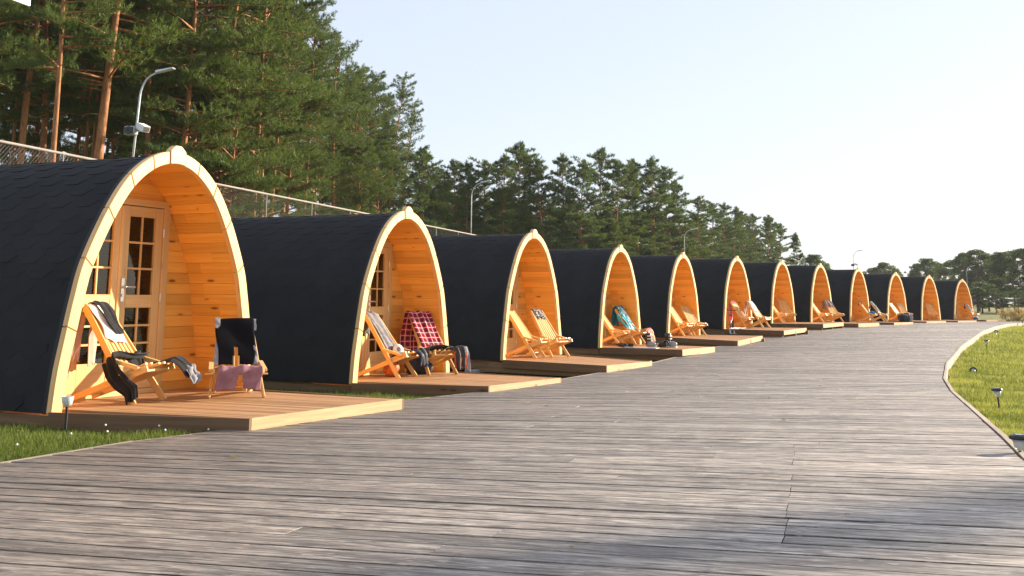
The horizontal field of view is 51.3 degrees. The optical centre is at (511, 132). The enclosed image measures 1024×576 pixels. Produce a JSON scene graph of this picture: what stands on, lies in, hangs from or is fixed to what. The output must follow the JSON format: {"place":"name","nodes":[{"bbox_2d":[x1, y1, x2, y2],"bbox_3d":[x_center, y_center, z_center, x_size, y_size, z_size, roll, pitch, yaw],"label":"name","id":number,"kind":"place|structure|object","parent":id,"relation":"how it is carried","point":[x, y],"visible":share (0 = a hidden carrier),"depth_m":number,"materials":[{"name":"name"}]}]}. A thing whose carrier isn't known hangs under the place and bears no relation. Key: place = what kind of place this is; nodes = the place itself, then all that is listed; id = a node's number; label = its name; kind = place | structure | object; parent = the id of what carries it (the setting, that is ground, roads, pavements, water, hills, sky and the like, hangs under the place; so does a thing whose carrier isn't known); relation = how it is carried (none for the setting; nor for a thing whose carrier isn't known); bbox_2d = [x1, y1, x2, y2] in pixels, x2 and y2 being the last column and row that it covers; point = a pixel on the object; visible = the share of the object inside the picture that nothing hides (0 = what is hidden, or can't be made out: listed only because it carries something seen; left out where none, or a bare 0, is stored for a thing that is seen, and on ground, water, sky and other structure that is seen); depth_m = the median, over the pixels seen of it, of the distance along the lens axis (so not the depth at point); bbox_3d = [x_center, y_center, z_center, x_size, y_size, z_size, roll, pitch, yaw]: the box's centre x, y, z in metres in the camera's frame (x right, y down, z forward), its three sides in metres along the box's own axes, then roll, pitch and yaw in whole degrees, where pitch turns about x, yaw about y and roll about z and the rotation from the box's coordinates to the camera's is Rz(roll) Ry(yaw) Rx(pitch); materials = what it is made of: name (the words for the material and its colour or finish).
{"place":"outdoors","nodes":[
{"label":"outdoors","id":0,"kind":"place"},
{"bbox_2d":[0,334,703,461],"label":"shade grass","id":1,"kind":"structure","parent":0,"point":[25,439],"depth_m":8.59,"materials":[{"name":"green plant"}]},
{"bbox_2d":[0,321,1023,575],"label":"boardwalk","id":2,"kind":"structure","parent":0,"point":[898,449],"depth_m":6.41,"materials":[{"name":"grey wood"}]},
{"bbox_2d":[351,371,560,395],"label":"deck platform","id":3,"kind":"structure","parent":2,"relation":"on","point":[440,383],"depth_m":14.81,"materials":[{"name":"brown wood"}]},
{"bbox_2d":[358,314,418,378],"bbox_3d":[-1.829,3.204,16.002,0.892,0.940,0.634,-3,-10,22],"label":"slat chair","id":4,"kind":"object","parent":3,"relation":"on","point":[405,357],"visible":0.81,"depth_m":15.84,"materials":[{"name":"brown wood"}]},
{"bbox_2d":[362,311,394,349],"bbox_3d":[-2.008,2.988,16.088,0.515,0.571,0.339,-3,-10,21],"label":"towel","id":5,"kind":"object","parent":4,"relation":"on","point":[380,327],"visible":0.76,"depth_m":16.09,"materials":[{"name":"white fabric"}]},
{"bbox_2d":[404,316,457,375],"bbox_3d":[-1.259,3.321,16.710,0.634,0.940,0.893,8,-12,-42],"label":"slat chair","id":6,"kind":"object","parent":3,"relation":"on","point":[435,358],"visible":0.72,"depth_m":16.61,"materials":[{"name":"brown wood"}]},
{"bbox_2d":[400,310,441,355],"bbox_3d":[-1.417,3.182,16.870,0.491,0.725,0.592,9,-12,-42],"label":"blanket","id":7,"kind":"object","parent":6,"relation":"on","point":[424,326],"visible":0.85,"depth_m":16.93,"materials":[{"name":"red fabric"}]},
{"bbox_2d":[423,344,470,371],"bbox_3d":[-1.075,3.479,16.447,0.664,0.417,0.596,8,-12,-42],"label":"towel","id":8,"kind":"object","parent":6,"relation":"on","point":[462,357],"visible":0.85,"depth_m":16.40,"materials":[{"name":"grey fabric"}]},
{"bbox_2d":[475,353,651,376],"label":"deck platform","id":9,"kind":"structure","parent":2,"relation":"on","point":[573,365],"depth_m":20.03,"materials":[{"name":"brown wood"}]},
{"bbox_2d":[506,310,549,358],"bbox_3d":[0.279,3.997,21.084,0.893,0.940,0.634,-3,-9,20],"label":"slat chair","id":10,"kind":"object","parent":9,"relation":"on","point":[521,329],"visible":0.88,"depth_m":21.02,"materials":[{"name":"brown wood"}]},
{"bbox_2d":[526,310,572,357],"bbox_3d":[0.753,4.109,21.738,0.893,0.940,0.634,-7,-12,40],"label":"slat chair","id":11,"kind":"object","parent":9,"relation":"on","point":[545,329],"visible":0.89,"depth_m":21.74,"materials":[{"name":"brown wood"}]},
{"bbox_2d":[578,343,714,359],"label":"deck platform","id":12,"kind":"structure","parent":2,"relation":"on","point":[615,351],"depth_m":25.51,"materials":[{"name":"brown wood"}]},
{"bbox_2d":[656,335,764,346],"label":"deck platform","id":13,"kind":"structure","parent":2,"relation":"on","point":[713,340],"depth_m":31.08,"materials":[{"name":"brown wood"}]},
{"bbox_2d":[708,327,808,336],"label":"deck platform","id":14,"kind":"structure","parent":2,"relation":"on","point":[765,332],"depth_m":36.26,"materials":[{"name":"brown wood"}]},
{"bbox_2d":[771,322,843,329],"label":"deck platform","id":15,"kind":"structure","parent":2,"relation":"on","point":[818,325],"depth_m":41.97,"materials":[{"name":"brown wood"}]},
{"bbox_2d":[787,263,832,321],"bbox_3d":[11.475,7.263,47.832,4.947,2.722,2.768,-6,-11,35],"label":"camping cabin","id":16,"kind":"object","parent":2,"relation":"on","point":[810,285],"visible":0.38,"depth_m":46.27,"materials":[{"name":"black"}]},
{"bbox_2d":[825,267,870,321],"bbox_3d":[14.595,8.016,52.248,4.947,2.722,2.768,-6,-11,37],"label":"camping cabin","id":17,"kind":"object","parent":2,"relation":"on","point":[848,289],"visible":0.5,"depth_m":50.77,"materials":[{"name":"black"}]},
{"bbox_2d":[0,0,1023,303],"label":"sky","id":18,"kind":"structure","parent":0,"point":[891,131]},
{"bbox_2d":[6,303,1023,449],"bbox_3d":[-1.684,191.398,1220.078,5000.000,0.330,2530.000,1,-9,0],"label":"ground","id":19,"kind":"structure","parent":0,"point":[991,314],"depth_m":40.51,"materials":[{"name":"green plant"}]},
{"bbox_2d":[0,0,49,89],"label":"pine tree","id":20,"kind":"object","parent":19,"relation":"on","point":[10,39],"visible":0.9,"depth_m":41.04,"materials":[{"name":"green plant"}]},
{"bbox_2d":[0,1,52,123],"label":"pine tree","id":21,"kind":"object","parent":19,"relation":"on","point":[7,94],"visible":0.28,"depth_m":47.94,"materials":[{"name":"green plant"}]},
{"bbox_2d":[0,1,57,164],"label":"pine tree","id":22,"kind":"object","parent":19,"relation":"on","point":[16,125],"visible":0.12,"depth_m":52.59,"materials":[{"name":"green plant"}]},
{"bbox_2d":[0,0,73,165],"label":"pine tree","id":23,"kind":"object","parent":19,"relation":"on","point":[5,126],"visible":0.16,"depth_m":58.10,"materials":[{"name":"green plant"}]},
{"bbox_2d":[0,0,104,162],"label":"pine tree","id":24,"kind":"object","parent":19,"relation":"on","point":[45,32],"visible":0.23,"depth_m":49.56,"materials":[{"name":"green plant"}]},
{"bbox_2d":[0,0,108,163],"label":"pine tree","id":25,"kind":"object","parent":19,"relation":"on","point":[74,122],"visible":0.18,"depth_m":59.77,"materials":[{"name":"green plant"}]},
{"bbox_2d":[0,0,110,163],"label":"pine tree","id":26,"kind":"object","parent":19,"relation":"on","point":[28,89],"visible":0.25,"depth_m":44.85,"materials":[{"name":"green plant"}]},
{"bbox_2d":[0,0,133,161],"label":"pine tree","id":27,"kind":"object","parent":19,"relation":"on","point":[39,66],"visible":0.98,"depth_m":39.82,"materials":[{"name":"green plant"}]},
{"bbox_2d":[38,10,137,160],"bbox_3d":[-25.491,-1.737,62.733,7.820,24.959,7.160,-4,-10,26],"label":"pine tree","id":28,"kind":"object","parent":19,"relation":"on","point":[78,141],"visible":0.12,"depth_m":62.42,"materials":[{"name":"green plant"}]},
{"bbox_2d":[48,0,140,159],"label":"pine tree","id":29,"kind":"object","parent":19,"relation":"on","point":[73,90],"visible":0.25,"depth_m":51.62,"materials":[{"name":"green plant"}]},
{"bbox_2d":[50,0,143,157],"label":"pine tree","id":30,"kind":"object","parent":19,"relation":"on","point":[68,102],"visible":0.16,"depth_m":54.56,"materials":[{"name":"green plant"}]},
{"bbox_2d":[4,0,223,158],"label":"pine tree","id":31,"kind":"object","parent":19,"relation":"on","point":[155,38],"visible":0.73,"depth_m":44.20,"materials":[{"name":"green plant"}]},
{"bbox_2d":[0,146,252,428],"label":"camping cabin","id":32,"kind":"object","parent":19,"relation":"on","point":[146,248],"visible":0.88,"depth_m":11.02,"materials":[{"name":"black"}]},
{"bbox_2d":[67,205,123,394],"bbox_3d":[-4.261,1.668,10.845,0.110,1.910,0.600,-4,-10,25],"label":"door","id":33,"kind":"structure","parent":32,"relation":"in","point":[81,377],"depth_m":10.87,"materials":[{"name":"brown wood"}]},
{"bbox_2d":[115,205,164,387],"bbox_3d":[-3.979,1.751,11.360,0.177,1.910,0.626,-4,-10,25],"label":"door","id":34,"kind":"structure","parent":32,"relation":"in","point":[123,301],"depth_m":11.44,"materials":[{"name":"brown wood"}]},
{"bbox_2d":[80,0,218,155],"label":"pine tree","id":35,"kind":"object","parent":19,"relation":"on","point":[148,136],"visible":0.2,"depth_m":48.66,"materials":[{"name":"green plant"}]},
{"bbox_2d":[124,67,175,156],"bbox_3d":[-8.999,1.940,25.766,1.325,7.147,0.318,-2,-9,14],"label":"street lamp","id":36,"kind":"object","parent":19,"relation":"on","point":[133,130],"visible":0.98,"depth_m":26.14,"materials":[{"name":"metal"}]},
{"bbox_2d":[87,0,257,154],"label":"pine tree","id":37,"kind":"object","parent":19,"relation":"on","point":[128,108],"visible":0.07,"depth_m":54.77,"materials":[{"name":"green plant"}]},
{"bbox_2d":[115,0,279,170],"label":"pine tree","id":38,"kind":"object","parent":19,"relation":"on","point":[215,111],"visible":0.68,"depth_m":47.76,"materials":[{"name":"green plant"}]},
{"bbox_2d":[113,0,282,211],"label":"pine tree","id":39,"kind":"object","parent":19,"relation":"on","point":[176,134],"visible":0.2,"depth_m":50.64,"materials":[{"name":"green plant"}]},
{"bbox_2d":[47,388,403,433],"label":"deck platform","id":40,"kind":"structure","parent":19,"relation":"on","point":[186,409],"depth_m":9.76,"materials":[{"name":"brown wood"}]},
{"bbox_2d":[71,305,174,404],"bbox_3d":[-3.799,2.172,10.447,0.893,0.940,0.634,-1,-9,12],"label":"slat chair","id":41,"kind":"object","parent":40,"relation":"on","point":[141,372],"visible":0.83,"depth_m":10.37,"materials":[{"name":"brown wood"}]},
{"bbox_2d":[71,303,96,366],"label":"trousers","id":42,"kind":"object","parent":41,"relation":"hanging from","point":[92,342],"visible":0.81,"depth_m":10.49,"materials":[{"name":"beige fabric"}]},
{"bbox_2d":[102,350,201,404],"bbox_3d":[-3.490,2.382,10.341,0.764,0.531,0.646,-1,-9,8],"label":"cardigan","id":43,"kind":"object","parent":41,"relation":"on","point":[124,385],"visible":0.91,"depth_m":10.13,"materials":[{"name":"black fabric"}]},
{"bbox_2d":[205,340,267,398],"bbox_3d":[-2.897,2.381,11.198,0.634,0.771,0.893,3,-9,-18],"label":"slat chair","id":44,"kind":"object","parent":40,"relation":"on","point":[212,369],"visible":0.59,"depth_m":11.04,"materials":[{"name":"brown wood"}]},
{"bbox_2d":[213,318,257,364],"bbox_3d":[-2.950,2.223,11.376,0.462,0.478,0.497,3,-9,-18],"label":"wetsuit","id":45,"kind":"object","parent":44,"relation":"on","point":[231,334],"visible":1,"depth_m":11.33,"materials":[{"name":"fabric"}]},
{"bbox_2d":[214,364,262,390],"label":"shorts","id":46,"kind":"object","parent":44,"relation":"on","point":[227,378],"visible":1,"depth_m":10.70,"materials":[{"name":"fabric"}]},
{"bbox_2d":[135,0,332,217],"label":"pine tree","id":47,"kind":"object","parent":19,"relation":"on","point":[277,27],"visible":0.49,"depth_m":50.52,"materials":[{"name":"green plant"}]},
{"bbox_2d":[167,50,301,217],"bbox_3d":[-13.323,2.407,50.413,6.691,13.064,7.120,3,-9,-16],"label":"pine tree","id":48,"kind":"object","parent":19,"relation":"on","point":[259,161],"visible":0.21,"depth_m":50.49,"materials":[{"name":"green plant"}]},
{"bbox_2d":[0,140,474,235],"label":"chain link fence","id":49,"kind":"object","parent":19,"relation":"on","point":[88,158],"visible":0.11,"depth_m":26.84,"materials":[{"name":"metal"}]},
{"bbox_2d":[199,0,328,216],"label":"pine tree","id":50,"kind":"object","parent":19,"relation":"on","point":[289,131],"visible":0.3,"depth_m":55.45,"materials":[{"name":"green plant"}]},
{"bbox_2d":[238,0,319,216],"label":"pine tree","id":51,"kind":"object","parent":19,"relation":"on","point":[270,59],"visible":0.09,"depth_m":59.16,"materials":[{"name":"green plant"}]},
{"bbox_2d":[226,0,343,216],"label":"pine tree","id":52,"kind":"object","parent":19,"relation":"on","point":[315,100],"visible":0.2,"depth_m":61.23,"materials":[{"name":"green plant"}]},
{"bbox_2d":[246,12,347,211],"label":"pine tree","id":53,"kind":"object","parent":19,"relation":"on","point":[335,92],"visible":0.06,"depth_m":68.72,"materials":[{"name":"green plant"}]},
{"bbox_2d":[255,0,348,216],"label":"pine tree","id":54,"kind":"object","parent":19,"relation":"on","point":[311,183],"visible":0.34,"depth_m":62.65,"materials":[{"name":"green plant"}]},
{"bbox_2d":[273,4,364,215],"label":"pine tree","id":55,"kind":"object","parent":19,"relation":"on","point":[320,163],"visible":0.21,"depth_m":66.61,"materials":[{"name":"green plant"}]},
{"bbox_2d":[295,27,346,215],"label":"pine tree","id":56,"kind":"object","parent":19,"relation":"on","point":[326,144],"visible":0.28,"depth_m":70.84,"materials":[{"name":"green plant"}]},
{"bbox_2d":[293,51,367,215],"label":"pine tree","id":57,"kind":"object","parent":19,"relation":"on","point":[352,135],"visible":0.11,"depth_m":80.24,"materials":[{"name":"green plant"}]},
{"bbox_2d":[302,25,375,214],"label":"pine tree","id":58,"kind":"object","parent":19,"relation":"on","point":[341,125],"visible":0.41,"depth_m":76.19,"materials":[{"name":"green plant"}]},
{"bbox_2d":[231,206,449,392],"bbox_3d":[-3.810,2.628,17.196,4.947,2.722,2.768,-4,-10,25],"label":"camping cabin","id":59,"kind":"object","parent":19,"relation":"on","point":[319,287],"visible":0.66,"depth_m":15.88,"materials":[{"name":"black"}]},
{"bbox_2d":[364,247,389,369],"bbox_3d":[-2.113,2.749,16.696,0.176,1.910,0.626,-4,-10,25],"label":"door","id":60,"kind":"structure","parent":59,"relation":"in","point":[374,358],"depth_m":16.76,"materials":[{"name":"brown wood"}]},
{"bbox_2d":[322,63,387,213],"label":"pine tree","id":61,"kind":"object","parent":19,"relation":"on","point":[362,70],"visible":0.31,"depth_m":83.32,"materials":[{"name":"green plant"}]},
{"bbox_2d":[318,142,397,214],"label":"pine tree","id":62,"kind":"object","parent":19,"relation":"on","point":[375,189],"visible":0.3,"depth_m":76.52,"materials":[{"name":"green plant"}]},
{"bbox_2d":[335,64,399,213],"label":"pine tree","id":63,"kind":"object","parent":19,"relation":"on","point":[388,155],"visible":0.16,"depth_m":84.67,"materials":[{"name":"green plant"}]},
{"bbox_2d":[343,70,410,211],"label":"pine tree","id":64,"kind":"object","parent":19,"relation":"on","point":[388,135],"visible":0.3,"depth_m":88.89,"materials":[{"name":"green plant"}]},
{"bbox_2d":[346,141,426,220],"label":"pine tree","id":65,"kind":"object","parent":19,"relation":"on","point":[390,195],"visible":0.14,"depth_m":83.82,"materials":[{"name":"green plant"}]},
{"bbox_2d":[365,72,425,212],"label":"pine tree","id":66,"kind":"object","parent":19,"relation":"on","point":[402,96],"visible":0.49,"depth_m":90.76,"materials":[{"name":"green plant"}]},
{"bbox_2d":[380,102,427,209],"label":"pine tree","id":67,"kind":"object","parent":19,"relation":"on","point":[411,124],"visible":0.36,"depth_m":93.71,"materials":[{"name":"green plant"}]},
{"bbox_2d":[407,144,448,235],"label":"pine tree","id":68,"kind":"object","parent":19,"relation":"on","point":[424,185],"visible":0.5,"depth_m":92.08,"materials":[{"name":"green plant"}]},
{"bbox_2d":[409,149,457,235],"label":"pine tree","id":69,"kind":"object","parent":19,"relation":"on","point":[437,185],"visible":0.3,"depth_m":94.55,"materials":[{"name":"green plant"}]},
{"bbox_2d":[429,159,482,235],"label":"pine tree","id":70,"kind":"object","parent":19,"relation":"on","point":[454,168],"visible":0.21,"depth_m":100.68,"materials":[{"name":"green plant"}]},
{"bbox_2d":[444,159,489,234],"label":"pine tree","id":71,"kind":"object","parent":19,"relation":"on","point":[466,205],"visible":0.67,"depth_m":97.32,"materials":[{"name":"green plant"}]},
{"bbox_2d":[465,369,485,372],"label":"concrete block","id":72,"kind":"structure","parent":19,"relation":"on","point":[474,371],"depth_m":20.39,"materials":[{"name":"grey concrete"}]},
{"bbox_2d":[430,229,561,367],"bbox_3d":[-1.744,3.475,22.682,4.947,2.722,2.768,-4,-10,26],"label":"camping cabin","id":73,"kind":"object","parent":72,"relation":"on","point":[490,282],"visible":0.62,"depth_m":21.32,"materials":[{"name":"black"}]},
{"bbox_2d":[449,156,517,234],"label":"pine tree","id":74,"kind":"object","parent":19,"relation":"on","point":[484,173],"visible":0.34,"depth_m":100.55,"materials":[{"name":"green plant"}]},
{"bbox_2d":[481,152,524,234],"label":"pine tree","id":75,"kind":"object","parent":19,"relation":"on","point":[504,166],"visible":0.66,"depth_m":96.54,"materials":[{"name":"green plant"}]},
{"bbox_2d":[482,140,545,233],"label":"pine tree","id":76,"kind":"object","parent":19,"relation":"on","point":[518,152],"visible":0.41,"depth_m":99.62,"materials":[{"name":"green plant"}]},
{"bbox_2d":[516,156,572,248],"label":"pine tree","id":77,"kind":"object","parent":19,"relation":"on","point":[538,172],"visible":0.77,"depth_m":98.80,"materials":[{"name":"green plant"}]},
{"bbox_2d":[543,152,587,248],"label":"pine tree","id":78,"kind":"object","parent":19,"relation":"on","point":[562,158],"visible":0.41,"depth_m":102.59,"materials":[{"name":"green plant"}]},
{"bbox_2d":[551,154,609,248],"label":"pine tree","id":79,"kind":"object","parent":19,"relation":"on","point":[583,174],"visible":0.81,"depth_m":99.30,"materials":[{"name":"green plant"}]},
{"bbox_2d":[548,245,641,354],"bbox_3d":[0.620,4.390,28.357,4.947,2.722,2.768,-4,-10,28],"label":"camping cabin","id":80,"kind":"object","parent":19,"relation":"on","point":[594,286],"visible":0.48,"depth_m":26.88,"materials":[{"name":"black"}]},
{"bbox_2d":[570,145,622,248],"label":"pine tree","id":81,"kind":"object","parent":19,"relation":"on","point":[596,156],"visible":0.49,"depth_m":103.82,"materials":[{"name":"green plant"}]},
{"bbox_2d":[590,158,636,255],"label":"pine tree","id":82,"kind":"object","parent":19,"relation":"on","point":[612,235],"visible":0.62,"depth_m":102.75,"materials":[{"name":"green plant"}]},
{"bbox_2d":[610,161,648,254],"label":"pine tree","id":83,"kind":"object","parent":19,"relation":"on","point":[634,175],"visible":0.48,"depth_m":106.16,"materials":[{"name":"green plant"}]},
{"bbox_2d":[616,158,671,255],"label":"pine tree","id":84,"kind":"object","parent":19,"relation":"on","point":[651,238],"visible":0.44,"depth_m":107.42,"materials":[{"name":"green plant"}]},
{"bbox_2d":[633,154,678,255],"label":"pine tree","id":85,"kind":"object","parent":19,"relation":"on","point":[662,186],"visible":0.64,"depth_m":109.41,"materials":[{"name":"green plant"}]},
{"bbox_2d":[629,252,699,342],"bbox_3d":[3.145,5.208,33.920,4.947,2.722,2.768,-5,-10,29],"label":"camping cabin","id":86,"kind":"object","parent":19,"relation":"on","point":[664,283],"visible":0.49,"depth_m":32.45,"materials":[{"name":"black"}]},
{"bbox_2d":[640,165,695,255],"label":"pine tree","id":87,"kind":"object","parent":19,"relation":"on","point":[666,177],"visible":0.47,"depth_m":111.72,"materials":[{"name":"green plant"}]},
{"bbox_2d":[663,181,706,258],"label":"pine tree","id":88,"kind":"object","parent":19,"relation":"on","point":[689,226],"visible":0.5,"depth_m":112.76,"materials":[{"name":"green plant"}]},
{"bbox_2d":[677,195,718,258],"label":"pine tree","id":89,"kind":"object","parent":19,"relation":"on","point":[705,251],"visible":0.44,"depth_m":117.39,"materials":[{"name":"green plant"}]},
{"bbox_2d":[695,201,732,258],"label":"pine tree","id":90,"kind":"object","parent":19,"relation":"on","point":[715,216],"visible":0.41,"depth_m":127.40,"materials":[{"name":"green plant"}]},
{"bbox_2d":[689,256,752,333],"bbox_3d":[5.973,5.940,39.213,4.947,2.722,2.768,-5,-11,32],"label":"camping cabin","id":91,"kind":"object","parent":19,"relation":"on","point":[720,284],"visible":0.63,"depth_m":37.64,"materials":[{"name":"black"}]},
{"bbox_2d":[707,202,743,258],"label":"pine tree","id":92,"kind":"object","parent":19,"relation":"on","point":[729,219],"visible":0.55,"depth_m":131.98,"materials":[{"name":"green plant"}]},
{"bbox_2d":[719,206,750,262],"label":"pine tree","id":93,"kind":"object","parent":19,"relation":"on","point":[736,211],"visible":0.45,"depth_m":139.77,"materials":[{"name":"green plant"}]},
{"bbox_2d":[730,213,768,262],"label":"pine tree","id":94,"kind":"object","parent":19,"relation":"on","point":[756,246],"visible":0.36,"depth_m":142.31,"materials":[{"name":"green plant"}]},
{"bbox_2d":[753,217,780,261],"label":"pine tree","id":95,"kind":"object","parent":19,"relation":"on","point":[768,224],"visible":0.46,"depth_m":149.10,"materials":[{"name":"green plant"}]},
{"bbox_2d":[743,260,795,327],"bbox_3d":[9.031,6.765,44.902,4.947,2.722,2.768,-5,-11,34],"label":"camping cabin","id":96,"kind":"object","parent":19,"relation":"on","point":[770,284],"visible":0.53,"depth_m":43.42,"materials":[{"name":"black"}]},
{"bbox_2d":[863,272,906,321],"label":"camping cabin","id":97,"kind":"object","parent":19,"relation":"on","point":[884,290],"visible":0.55,"depth_m":56.64,"materials":[{"name":"black"}]},
{"bbox_2d":[900,275,940,319],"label":"camping cabin","id":98,"kind":"object","parent":19,"relation":"on","point":[920,292],"visible":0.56,"depth_m":60.94,"materials":[{"name":"black"}]},
{"bbox_2d":[934,279,973,319],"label":"camping cabin","id":99,"kind":"object","parent":19,"relation":"on","point":[954,296],"visible":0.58,"depth_m":68.42,"materials":[{"name":"black"}]},
{"bbox_2d":[950,249,992,311],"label":"broadleaf tree","id":100,"kind":"object","parent":19,"relation":"on","point":[965,262],"visible":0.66,"depth_m":164.72,"materials":[{"name":"green plant"}]},
{"bbox_2d":[982,249,1021,310],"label":"broadleaf tree","id":101,"kind":"object","parent":19,"relation":"on","point":[1000,266],"visible":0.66,"depth_m":156.63,"materials":[{"name":"green plant"}]},
{"bbox_2d":[947,325,1023,451],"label":"lawn grass","id":102,"kind":"structure","parent":0,"point":[993,351],"depth_m":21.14,"materials":[{"name":"green plant"}]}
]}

